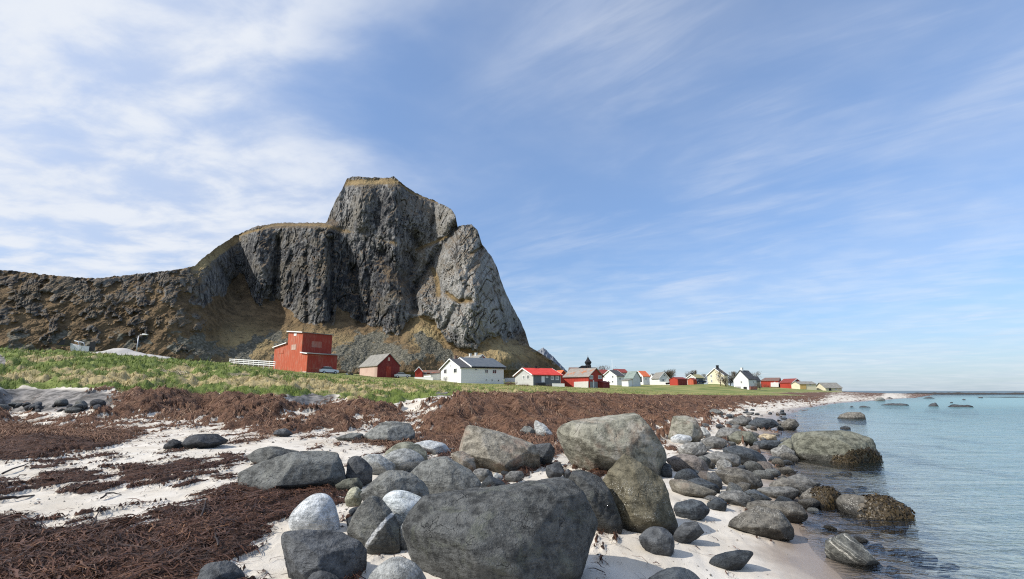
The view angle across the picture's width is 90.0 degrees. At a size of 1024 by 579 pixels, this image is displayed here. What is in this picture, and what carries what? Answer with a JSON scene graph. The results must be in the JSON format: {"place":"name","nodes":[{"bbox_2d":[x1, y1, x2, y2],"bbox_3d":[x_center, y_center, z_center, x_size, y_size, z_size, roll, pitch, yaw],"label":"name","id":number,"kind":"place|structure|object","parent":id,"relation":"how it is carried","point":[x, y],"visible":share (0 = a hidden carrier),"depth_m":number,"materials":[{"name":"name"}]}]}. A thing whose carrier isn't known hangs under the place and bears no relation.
{"place":"outdoors","nodes":[
{"label":"outdoors","id":0,"kind":"place"},
{"bbox_2d":[0,176,566,377],"bbox_3d":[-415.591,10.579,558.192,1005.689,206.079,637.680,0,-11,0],"label":"mountain","id":1,"kind":"structure","parent":0,"point":[407,279],"depth_m":403.35,"materials":[{"name":"grey stone"}]},
{"bbox_2d":[0,347,1023,578],"bbox_3d":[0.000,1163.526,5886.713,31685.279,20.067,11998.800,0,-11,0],"label":"ground","id":2,"kind":"structure","parent":0,"point":[801,555],"depth_m":12.70,"materials":[{"name":"sand"}]},
{"bbox_2d":[0,495,33,499],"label":"kelp stalk","id":3,"kind":"object","parent":2,"relation":"on","point":[10,497],"visible":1,"depth_m":6.40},
{"bbox_2d":[56,339,95,351],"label":"motorboat","id":4,"kind":"object","parent":2,"relation":"on","point":[90,347],"visible":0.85,"depth_m":49.44,"materials":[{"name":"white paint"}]},
{"bbox_2d":[90,348,173,358],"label":"gravel heap","id":5,"kind":"object","parent":2,"relation":"on","point":[120,351],"visible":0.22,"depth_m":46.02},
{"bbox_2d":[163,439,181,449],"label":"boulder","id":6,"kind":"object","parent":2,"relation":"on","point":[173,443],"visible":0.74,"depth_m":11.59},
{"bbox_2d":[181,434,228,448],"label":"boulder","id":7,"kind":"object","parent":2,"relation":"on","point":[200,441],"visible":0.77,"depth_m":11.77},
{"bbox_2d":[197,560,244,578],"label":"stone","id":8,"kind":"object","parent":2,"relation":"on","point":[225,569],"visible":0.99,"depth_m":4.03,"materials":[{"name":"stone"}]},
{"bbox_2d":[229,359,275,368],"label":"paddock fence","id":9,"kind":"object","parent":2,"relation":"on","point":[253,362],"visible":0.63,"depth_m":112.72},
{"bbox_2d":[246,446,298,463],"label":"boulder","id":10,"kind":"object","parent":2,"relation":"on","point":[262,454],"visible":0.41,"depth_m":9.73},
{"bbox_2d":[273,428,292,436],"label":"stone","id":11,"kind":"object","parent":2,"relation":"on","point":[284,432],"visible":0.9,"depth_m":14.33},
{"bbox_2d":[237,451,345,490],"bbox_3d":[-3.371,2.857,7.910,1.545,0.697,0.984,5,-12,-26],"label":"boulder","id":12,"kind":"object","parent":2,"relation":"on","point":[301,469],"visible":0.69,"depth_m":7.64,"materials":[{"name":"stone"}]},
{"bbox_2d":[272,331,339,373],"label":"red shed","id":13,"kind":"structure","parent":2,"relation":"on","point":[299,351],"depth_m":107.07,"materials":[{"name":"wood"}]},
{"bbox_2d":[288,493,339,530],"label":"stone","id":14,"kind":"object","parent":2,"relation":"on","point":[317,511],"visible":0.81,"depth_m":5.60,"materials":[{"name":"white stone"}]},
{"bbox_2d":[308,570,338,578],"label":"stone","id":15,"kind":"object","parent":2,"relation":"on","point":[320,574],"visible":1,"depth_m":4.04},
{"bbox_2d":[281,529,366,578],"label":"boulder","id":16,"kind":"object","parent":2,"relation":"on","point":[307,553],"visible":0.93,"depth_m":4.25,"materials":[{"name":"stone"}]},
{"bbox_2d":[335,478,362,491],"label":"stone","id":17,"kind":"object","parent":2,"relation":"on","point":[348,484],"visible":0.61,"depth_m":7.52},
{"bbox_2d":[335,433,363,440],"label":"stone","id":18,"kind":"object","parent":2,"relation":"on","point":[348,436],"visible":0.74,"depth_m":14.11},
{"bbox_2d":[345,487,361,506],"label":"stone","id":19,"kind":"object","parent":2,"relation":"on","point":[353,498],"visible":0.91,"depth_m":6.76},
{"bbox_2d":[346,456,372,484],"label":"boulder","id":20,"kind":"object","parent":2,"relation":"on","point":[359,467],"visible":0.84,"depth_m":8.15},
{"bbox_2d":[347,495,400,554],"bbox_3d":[-1.377,2.421,5.183,0.550,0.617,0.444,0,-11,0],"label":"boulder","id":21,"kind":"object","parent":2,"relation":"on","point":[373,528],"visible":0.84,"depth_m":5.06,"materials":[{"name":"stone"}]},
{"bbox_2d":[363,454,395,474],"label":"boulder","id":22,"kind":"object","parent":2,"relation":"on","point":[379,463],"visible":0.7,"depth_m":9.15,"materials":[{"name":"grey stone"}]},
{"bbox_2d":[359,353,400,377],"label":"barn","id":23,"kind":"structure","parent":2,"relation":"on","point":[387,365],"depth_m":138.30,"materials":[{"name":"wood"}]},
{"bbox_2d":[2,429,768,578],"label":"pebbles","id":24,"kind":"object","parent":2,"relation":"on","point":[38,499],"visible":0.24,"depth_m":7.22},
{"bbox_2d":[364,421,414,441],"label":"boulder","id":25,"kind":"object","parent":2,"relation":"on","point":[394,431],"visible":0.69,"depth_m":14.28,"materials":[{"name":"stone"}]},
{"bbox_2d":[0,343,779,401],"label":"grass","id":26,"kind":"structure","parent":2,"relation":"on","point":[239,366],"depth_m":33.29,"materials":[{"name":"plant"}]},
{"bbox_2d":[360,470,428,500],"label":"boulder","id":27,"kind":"object","parent":2,"relation":"on","point":[381,485],"visible":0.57,"depth_m":6.34,"materials":[{"name":"stone"}]},
{"bbox_2d":[368,556,425,578],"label":"boulder","id":28,"kind":"object","parent":2,"relation":"on","point":[397,567],"visible":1,"depth_m":4.03,"materials":[{"name":"grey stone"}]},
{"bbox_2d":[383,490,420,526],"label":"stone","id":29,"kind":"object","parent":2,"relation":"on","point":[400,504],"visible":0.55,"depth_m":5.46,"materials":[{"name":"grey stone"}]},
{"bbox_2d":[399,524,406,550],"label":"stone","id":30,"kind":"object","parent":2,"relation":"on","point":[403,545],"visible":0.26,"depth_m":5.15,"materials":[{"name":"grey stone"}]},
{"bbox_2d":[384,448,424,471],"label":"boulder","id":31,"kind":"object","parent":2,"relation":"on","point":[406,459],"visible":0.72,"depth_m":9.56,"materials":[{"name":"grey stone"}]},
{"bbox_2d":[384,441,427,459],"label":"boulder","id":32,"kind":"object","parent":2,"relation":"on","point":[419,449],"visible":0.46,"depth_m":10.42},
{"bbox_2d":[0,429,826,578],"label":"seaweed","id":33,"kind":"object","parent":2,"relation":"on","point":[46,572],"visible":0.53,"depth_m":5.24,"materials":[{"name":"plant"}]},
{"bbox_2d":[415,440,451,453],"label":"boulder","id":34,"kind":"object","parent":2,"relation":"on","point":[432,447],"visible":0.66,"depth_m":12.41,"materials":[{"name":"white stone"}]},
{"bbox_2d":[410,456,480,493],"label":"boulder","id":35,"kind":"object","parent":2,"relation":"on","point":[441,474],"visible":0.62,"depth_m":7.21,"materials":[{"name":"stone"}]},
{"bbox_2d":[0,383,898,488],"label":"wrack","id":36,"kind":"object","parent":2,"relation":"on","point":[47,428],"visible":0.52,"depth_m":19.60,"materials":[{"name":"plant"}]},
{"bbox_2d":[451,451,475,470],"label":"stone","id":37,"kind":"object","parent":2,"relation":"on","point":[464,459],"visible":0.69,"depth_m":9.74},
{"bbox_2d":[424,355,506,383],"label":"white house","id":38,"kind":"structure","parent":2,"relation":"on","point":[475,370],"depth_m":142.63,"materials":[{"name":"wood"}]},
{"bbox_2d":[473,468,492,481],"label":"stone","id":39,"kind":"object","parent":2,"relation":"on","point":[482,474],"visible":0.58,"depth_m":9.02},
{"bbox_2d":[481,476,505,487],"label":"stone","id":40,"kind":"object","parent":2,"relation":"on","point":[488,481],"visible":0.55,"depth_m":8.31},
{"bbox_2d":[459,425,539,472],"bbox_3d":[-0.271,3.356,10.600,1.723,1.078,1.367,0,-11,0],"label":"boulder","id":41,"kind":"object","parent":2,"relation":"on","point":[494,450],"visible":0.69,"depth_m":10.22,"materials":[{"name":"stone"}]},
{"bbox_2d":[402,477,597,578],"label":"boulder","id":42,"kind":"object","parent":2,"relation":"on","point":[546,528],"visible":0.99,"depth_m":4.43,"materials":[{"name":"stone"}]},
{"bbox_2d":[504,471,523,481],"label":"stone","id":43,"kind":"object","parent":2,"relation":"on","point":[514,476],"visible":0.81,"depth_m":9.02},
{"bbox_2d":[513,366,562,385],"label":"house","id":44,"kind":"structure","parent":2,"relation":"on","point":[535,376],"depth_m":130.83,"materials":[{"name":"wood"}]},
{"bbox_2d":[535,443,554,464],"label":"boulder","id":45,"kind":"object","parent":2,"relation":"on","point":[546,451],"visible":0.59,"depth_m":11.11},
{"bbox_2d":[534,420,557,438],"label":"boulder","id":46,"kind":"object","parent":2,"relation":"on","point":[541,429],"visible":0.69,"depth_m":16.50,"materials":[{"name":"white stone"}]},
{"bbox_2d":[546,463,563,477],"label":"stone","id":47,"kind":"object","parent":2,"relation":"on","point":[555,470],"visible":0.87,"depth_m":9.63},
{"bbox_2d":[563,368,609,387],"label":"boathouse","id":48,"kind":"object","parent":2,"relation":"on","point":[585,377],"visible":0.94,"depth_m":134.92,"materials":[{"name":"wood"}]},
{"bbox_2d":[568,470,622,534],"bbox_3d":[1.033,2.670,6.458,0.541,0.725,0.589,4,-12,-19],"label":"boulder","id":49,"kind":"object","parent":2,"relation":"on","point":[596,491],"visible":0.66,"depth_m":6.22,"materials":[{"name":"stone"}]},
{"bbox_2d":[557,412,666,475],"bbox_3d":[2.089,3.309,10.738,2.256,1.416,1.382,0,-11,0],"label":"boulder","id":50,"kind":"object","parent":2,"relation":"on","point":[607,442],"visible":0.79,"depth_m":10.33,"materials":[{"name":"stone"}]},
{"bbox_2d":[603,370,624,384],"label":"white house","id":51,"kind":"structure","parent":2,"relation":"on","point":[614,377],"depth_m":184.46,"materials":[{"name":"wood"}]},
{"bbox_2d":[621,371,641,385],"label":"pale shed","id":52,"kind":"structure","parent":2,"relation":"on","point":[632,378],"depth_m":168.67,"materials":[{"name":"wood"}]},
{"bbox_2d":[602,453,677,534],"bbox_3d":[1.651,2.723,6.693,0.783,1.119,0.889,7,-13,-30],"label":"boulder","id":53,"kind":"object","parent":2,"relation":"on","point":[639,492],"visible":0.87,"depth_m":6.43,"materials":[{"name":"stone"}]},
{"bbox_2d":[637,371,650,384],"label":"white house","id":54,"kind":"structure","parent":2,"relation":"on","point":[645,376],"depth_m":202.92,"materials":[{"name":"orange wood"}]},
{"bbox_2d":[639,526,674,555],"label":"boulder","id":55,"kind":"object","parent":2,"relation":"on","point":[655,540],"visible":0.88,"depth_m":5.59,"materials":[{"name":"stone"}]},
{"bbox_2d":[651,372,669,381],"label":"house","id":56,"kind":"structure","parent":2,"relation":"on","point":[660,377],"depth_m":207.67,"materials":[{"name":"white wood"}]},
{"bbox_2d":[661,463,671,477],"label":"stone","id":57,"kind":"object","parent":2,"relation":"on","point":[666,470],"visible":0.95,"depth_m":10.39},
{"bbox_2d":[648,567,699,578],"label":"boulder","id":58,"kind":"object","parent":2,"relation":"on","point":[676,573],"visible":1,"depth_m":4.68,"materials":[{"name":"grey stone"}]},
{"bbox_2d":[669,377,687,384],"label":"red shed","id":59,"kind":"structure","parent":2,"relation":"on","point":[678,380],"depth_m":183.68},
{"bbox_2d":[670,434,691,443],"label":"stone","id":60,"kind":"object","parent":2,"relation":"on","point":[680,438],"visible":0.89,"depth_m":17.16,"materials":[{"name":"white stone"}]},
{"bbox_2d":[668,415,703,441],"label":"boulder","id":61,"kind":"object","parent":2,"relation":"on","point":[685,425],"visible":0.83,"depth_m":17.78,"materials":[{"name":"stone"}]},
{"bbox_2d":[674,468,699,479],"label":"stone","id":62,"kind":"object","parent":2,"relation":"on","point":[686,474],"visible":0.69,"depth_m":10.00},
{"bbox_2d":[666,454,708,470],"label":"stone","id":63,"kind":"object","parent":2,"relation":"on","point":[678,462],"visible":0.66,"depth_m":11.04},
{"bbox_2d":[673,521,704,543],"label":"stone","id":64,"kind":"object","parent":2,"relation":"on","point":[687,532],"visible":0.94,"depth_m":6.14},
{"bbox_2d":[673,499,709,519],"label":"stone","id":65,"kind":"object","parent":2,"relation":"on","point":[692,509],"visible":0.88,"depth_m":7.31,"materials":[{"name":"stone"}]},
{"bbox_2d":[677,442,707,456],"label":"stone","id":66,"kind":"object","parent":2,"relation":"on","point":[697,449],"visible":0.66,"depth_m":13.98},
{"bbox_2d":[669,479,716,497],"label":"stone","id":67,"kind":"object","parent":2,"relation":"on","point":[685,487],"visible":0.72,"depth_m":8.82,"materials":[{"name":"stone"}]},
{"bbox_2d":[687,478,719,492],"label":"stone","id":68,"kind":"object","parent":2,"relation":"on","point":[707,484],"visible":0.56,"depth_m":9.35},
{"bbox_2d":[701,436,727,449],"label":"stone","id":69,"kind":"object","parent":2,"relation":"on","point":[713,442],"visible":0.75,"depth_m":16.28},
{"bbox_2d":[707,472,721,488],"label":"stone","id":70,"kind":"object","parent":2,"relation":"on","point":[714,478],"visible":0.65,"depth_m":9.82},
{"bbox_2d":[707,497,726,511],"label":"stone","id":71,"kind":"object","parent":2,"relation":"on","point":[717,504],"visible":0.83,"depth_m":7.97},
{"bbox_2d":[706,365,728,384],"bbox_3d":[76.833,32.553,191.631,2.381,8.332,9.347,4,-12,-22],"label":"cream house","id":72,"kind":"structure","parent":2,"relation":"on","point":[711,375],"depth_m":191.64,"materials":[{"name":"wood"}]},
{"bbox_2d":[704,451,740,466],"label":"stone","id":73,"kind":"object","parent":2,"relation":"on","point":[714,457],"visible":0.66,"depth_m":12.82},
{"bbox_2d":[716,458,731,469],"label":"stone","id":74,"kind":"object","parent":2,"relation":"on","point":[721,464],"visible":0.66,"depth_m":11.81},
{"bbox_2d":[715,427,740,440],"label":"stone","id":75,"kind":"object","parent":2,"relation":"on","point":[726,432],"visible":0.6,"depth_m":19.19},
{"bbox_2d":[709,550,752,570],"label":"stone","id":76,"kind":"object","parent":2,"relation":"on","point":[735,560],"visible":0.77,"depth_m":5.45,"materials":[{"name":"stone"}]},
{"bbox_2d":[726,482,742,490],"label":"stone","id":77,"kind":"object","parent":2,"relation":"on","point":[731,486],"visible":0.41,"depth_m":9.22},
{"bbox_2d":[718,490,754,506],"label":"stone","id":78,"kind":"object","parent":2,"relation":"on","point":[738,498],"visible":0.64,"depth_m":8.46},
{"bbox_2d":[716,468,762,489],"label":"stone","id":79,"kind":"object","parent":2,"relation":"on","point":[733,475],"visible":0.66,"depth_m":10.10,"materials":[{"name":"stone"}]},
{"bbox_2d":[729,416,751,425],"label":"stone","id":80,"kind":"object","parent":2,"relation":"on","point":[742,421],"visible":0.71,"depth_m":27.74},
{"bbox_2d":[728,431,757,446],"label":"stone","id":81,"kind":"object","parent":2,"relation":"on","point":[750,438],"visible":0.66,"depth_m":18.22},
{"bbox_2d":[732,368,756,389],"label":"white house","id":82,"kind":"structure","parent":2,"relation":"on","point":[744,379],"depth_m":184.22,"materials":[{"name":"wood"}]},
{"bbox_2d":[723,445,766,463],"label":"stone","id":83,"kind":"object","parent":2,"relation":"on","point":[745,454],"visible":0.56,"depth_m":13.36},
{"bbox_2d":[743,461,763,471],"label":"stone","id":84,"kind":"object","parent":2,"relation":"on","point":[751,466],"visible":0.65,"depth_m":12.31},
{"bbox_2d":[745,489,771,500],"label":"stone","id":85,"kind":"object","parent":2,"relation":"on","point":[756,495],"visible":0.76,"depth_m":8.97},
{"bbox_2d":[728,506,793,540],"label":"boulder","id":86,"kind":"object","parent":2,"relation":"on","point":[769,523],"visible":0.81,"depth_m":6.84,"materials":[{"name":"stone"}]},
{"bbox_2d":[748,418,778,429],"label":"stone","id":87,"kind":"object","parent":2,"relation":"on","point":[761,423],"visible":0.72,"depth_m":26.49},
{"bbox_2d":[753,470,773,479],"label":"stone","id":88,"kind":"object","parent":2,"relation":"on","point":[764,474],"visible":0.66,"depth_m":11.51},
{"bbox_2d":[753,440,780,449],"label":"stone","id":89,"kind":"object","parent":2,"relation":"on","point":[767,444],"visible":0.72,"depth_m":17.63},
{"bbox_2d":[761,378,780,387],"bbox_3d":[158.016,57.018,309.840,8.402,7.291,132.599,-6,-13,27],"label":"red barn","id":90,"kind":"structure","parent":2,"relation":"on","point":[772,382],"depth_m":253.40,"materials":[{"name":"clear wood"}]},
{"bbox_2d":[746,500,807,522],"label":"boulder","id":91,"kind":"object","parent":2,"relation":"on","point":[793,512],"visible":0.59,"depth_m":7.85,"materials":[{"name":"stone"}]},
{"bbox_2d":[757,486,798,499],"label":"stone","id":92,"kind":"object","parent":2,"relation":"on","point":[775,492],"visible":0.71,"depth_m":9.46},
{"bbox_2d":[771,445,794,456],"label":"stone","id":93,"kind":"object","parent":2,"relation":"on","point":[778,451],"visible":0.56,"depth_m":15.42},
{"bbox_2d":[778,466,794,475],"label":"stone","id":94,"kind":"object","parent":2,"relation":"on","point":[788,470],"visible":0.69,"depth_m":12.46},
{"bbox_2d":[769,477,806,495],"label":"stone","id":95,"kind":"object","parent":2,"relation":"on","point":[793,483],"visible":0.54,"depth_m":10.01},
{"bbox_2d":[778,452,799,461],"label":"stone","id":96,"kind":"object","parent":2,"relation":"on","point":[788,456],"visible":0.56,"depth_m":14.91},
{"bbox_2d":[779,378,799,388],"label":"red house","id":97,"kind":"structure","parent":2,"relation":"on","point":[785,383],"depth_m":245.01,"materials":[{"name":"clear wood"}]},
{"bbox_2d":[781,418,798,430],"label":"stone","id":98,"kind":"object","parent":2,"relation":"on","point":[789,424],"visible":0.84,"depth_m":27.22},
{"bbox_2d":[787,473,820,486],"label":"stone","id":99,"kind":"object","parent":2,"relation":"on","point":[802,479],"visible":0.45,"depth_m":10.83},
{"bbox_2d":[791,380,816,389],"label":"cream shed","id":100,"kind":"structure","parent":2,"relation":"on","point":[807,385],"depth_m":234.68,"materials":[{"name":"beige wood"}]},
{"bbox_2d":[798,498,820,509],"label":"stone","id":101,"kind":"object","parent":2,"relation":"on","point":[806,504],"visible":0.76,"depth_m":8.89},
{"bbox_2d":[816,383,842,390],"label":"hut","id":102,"kind":"object","parent":2,"relation":"on","point":[829,386],"visible":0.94,"depth_m":235.23,"materials":[{"name":"beige wood"}]},
{"bbox_2d":[852,535,869,545],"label":"stone","id":103,"kind":"object","parent":2,"relation":"on","point":[862,540],"visible":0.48,"depth_m":6.92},
{"bbox_2d":[868,543,885,553],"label":"stone","id":104,"kind":"object","parent":2,"relation":"on","point":[877,547],"visible":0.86,"depth_m":6.89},
{"bbox_2d":[885,566,899,578],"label":"stone","id":105,"kind":"object","parent":2,"relation":"on","point":[890,570],"visible":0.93,"depth_m":5.92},
{"bbox_2d":[888,549,906,557],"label":"stone","id":106,"kind":"object","parent":2,"relation":"on","point":[894,552],"visible":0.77,"depth_m":6.80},
{"bbox_2d":[907,549,937,568],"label":"stone","id":107,"kind":"object","parent":2,"relation":"on","point":[927,560],"visible":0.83,"depth_m":6.51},
{"bbox_2d":[0,0,1023,390],"label":"sky","id":108,"kind":"structure","parent":0,"point":[816,191],"materials":[{"name":"blue"}]},
{"bbox_2d":[538,348,566,371],"bbox_3d":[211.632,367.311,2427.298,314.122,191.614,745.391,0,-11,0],"label":"mountain","id":109,"kind":"structure","parent":0,"point":[544,352],"depth_m":2460.64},
{"bbox_2d":[777,391,1023,578],"bbox_3d":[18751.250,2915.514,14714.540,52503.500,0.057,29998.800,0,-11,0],"label":"sea water","id":110,"kind":"structure","parent":0,"point":[993,403],"depth_m":16.37,"materials":[{"name":"liquid"}]},
{"bbox_2d":[798,485,841,511],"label":"boulder","id":111,"kind":"object","parent":110,"relation":"in","point":[825,496],"visible":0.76,"depth_m":9.15,"materials":[{"name":"stone"}]},
{"bbox_2d":[791,430,883,473],"bbox_3d":[9.690,4.888,15.331,2.294,1.338,1.467,-11,-15,43],"label":"boulder","id":112,"kind":"object","parent":110,"relation":"in","point":[836,447],"visible":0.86,"depth_m":14.81,"materials":[{"name":"stone"}]},
{"bbox_2d":[837,412,866,424],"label":"boulder","id":113,"kind":"object","parent":110,"relation":"in","point":[852,416],"visible":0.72,"depth_m":37.38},
{"bbox_2d":[824,533,882,571],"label":"boulder","id":114,"kind":"object","parent":110,"relation":"in","point":[847,549],"visible":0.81,"depth_m":6.11,"materials":[{"name":"grey stone"}]},
{"bbox_2d":[836,493,915,534],"bbox_3d":[6.019,3.749,8.470,0.919,0.731,0.810,0,-11,0],"label":"boulder","id":115,"kind":"object","parent":110,"relation":"in","point":[878,510],"visible":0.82,"depth_m":8.29,"materials":[{"name":"stone"}]},
{"bbox_2d":[941,404,978,414],"bbox_3d":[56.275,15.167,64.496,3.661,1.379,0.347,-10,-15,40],"label":"reef rock","id":116,"kind":"object","parent":110,"relation":"in","point":[959,412],"visible":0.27,"depth_m":64.31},
{"bbox_2d":[907,392,1023,394],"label":"reef","id":117,"kind":"object","parent":110,"relation":"in","point":[949,393],"visible":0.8,"depth_m":291.85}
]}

